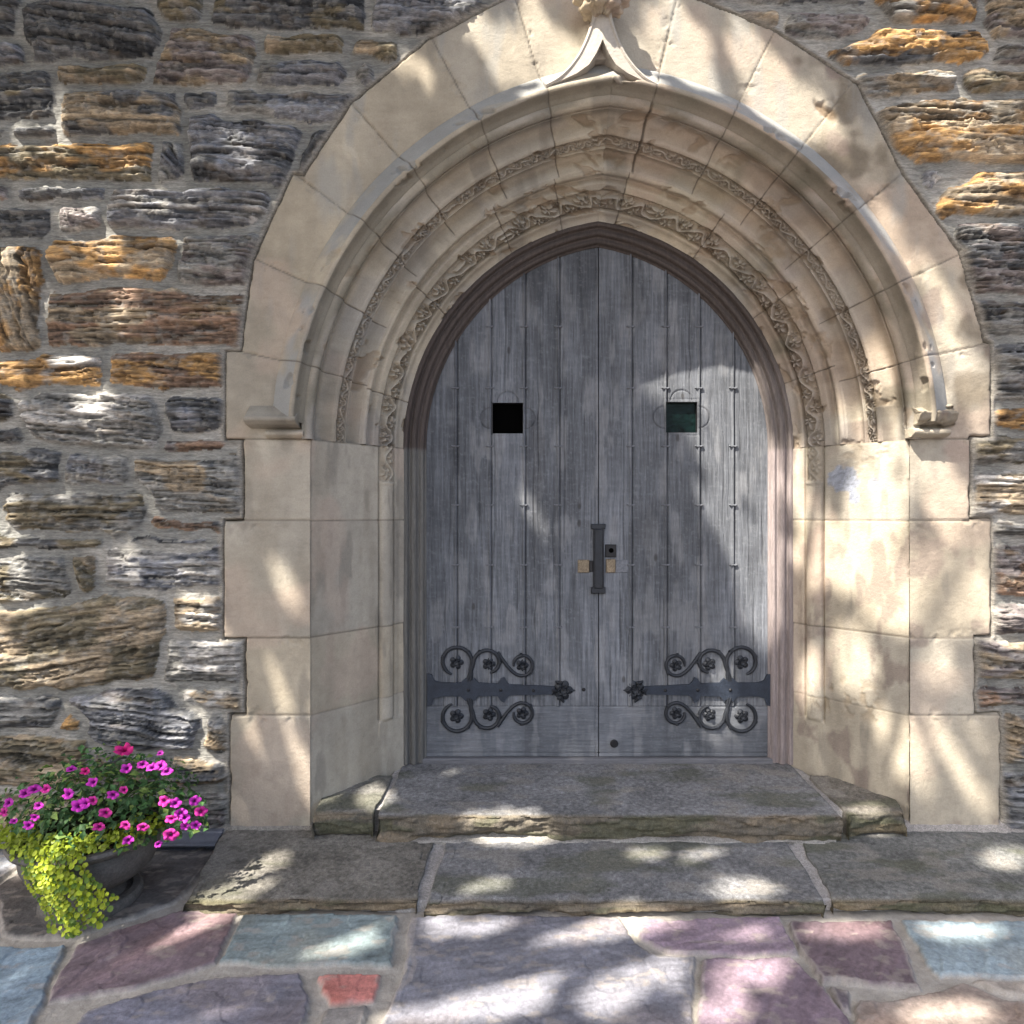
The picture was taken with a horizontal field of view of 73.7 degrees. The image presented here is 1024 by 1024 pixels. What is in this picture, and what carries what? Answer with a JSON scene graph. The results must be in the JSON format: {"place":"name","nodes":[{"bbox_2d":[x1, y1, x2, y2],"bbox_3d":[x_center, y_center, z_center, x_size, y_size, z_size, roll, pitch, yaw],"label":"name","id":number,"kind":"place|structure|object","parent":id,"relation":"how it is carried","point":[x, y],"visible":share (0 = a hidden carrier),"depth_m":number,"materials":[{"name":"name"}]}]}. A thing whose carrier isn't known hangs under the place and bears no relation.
{"place":"outdoors","nodes":[
{"label":"outdoors","id":0,"kind":"place"},
{"bbox_2d":[0,847,1023,1023],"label":"pavement","id":1,"kind":"structure","parent":0,"point":[154,953],"depth_m":2.42,"materials":[{"name":"grey stone"}]},
{"bbox_2d":[3,797,161,926],"bbox_3d":[-1.737,1.452,2.825,0.594,0.308,0.594,0,0,0],"label":"planter urn","id":2,"kind":"object","parent":1,"relation":"on","point":[111,871],"visible":0.35,"depth_m":2.70,"materials":[{"name":"stone"}]},
{"bbox_2d":[0,812,165,938],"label":"creeping jenny plant","id":3,"kind":"object","parent":2,"relation":"in","point":[32,850],"visible":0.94,"depth_m":2.53,"materials":[{"name":"green plant"}]},
{"bbox_2d":[0,741,208,855],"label":"petunia plant","id":4,"kind":"object","parent":2,"relation":"in","point":[124,804],"visible":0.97,"depth_m":2.73,"materials":[{"name":"pink plant"}]},
{"bbox_2d":[0,826,223,849],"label":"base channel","id":5,"kind":"object","parent":1,"relation":"on","point":[209,839],"visible":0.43,"depth_m":3.26,"materials":[{"name":"grey metal"}]},
{"bbox_2d":[0,0,1023,829],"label":"stone wall","id":6,"kind":"structure","parent":1,"relation":"on","point":[156,156],"depth_m":3.33,"materials":[{"name":"grey stone"}]},
{"bbox_2d":[224,0,999,825],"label":"arched doorway surround","id":7,"kind":"object","parent":6,"relation":"attached to","point":[754,168],"visible":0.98,"depth_m":3.34,"materials":[{"name":"stone"}]},
{"bbox_2d":[183,818,1023,917],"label":"step","id":8,"kind":"object","parent":1,"relation":"on","point":[947,869],"visible":0.88,"depth_m":2.94,"materials":[{"name":"stone"}]},
{"bbox_2d":[311,763,906,843],"bbox_3d":[0.481,1.499,3.552,2.934,0.193,0.715,0,0,0],"label":"step","id":9,"kind":"object","parent":8,"relation":"on","point":[754,803],"visible":0.93,"depth_m":3.35,"materials":[{"name":"stone"}]},
{"bbox_2d":[403,221,793,764],"bbox_3d":[0.480,-0.109,3.849,2.200,3.046,0.123,0,0,0],"label":"timber archway","id":10,"kind":"object","parent":9,"relation":"on","point":[721,300],"visible":0.98,"depth_m":3.81,"materials":[{"name":"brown wood"}]},
{"bbox_2d":[427,248,604,755],"bbox_3d":[0.014,-0.074,3.863,1.021,2.905,0.086,0,0,0],"label":"door leaf","id":11,"kind":"object","parent":10,"relation":"attached to","point":[515,558],"visible":1,"depth_m":3.85,"materials":[{"name":"grey wood"}]},
{"bbox_2d":[598,248,769,755],"bbox_3d":[0.982,-0.074,3.864,0.982,2.905,0.084,0,0,0],"label":"door leaf","id":12,"kind":"object","parent":10,"relation":"attached to","point":[683,518],"visible":1,"depth_m":3.85,"materials":[{"name":"grey wood"}]}
]}

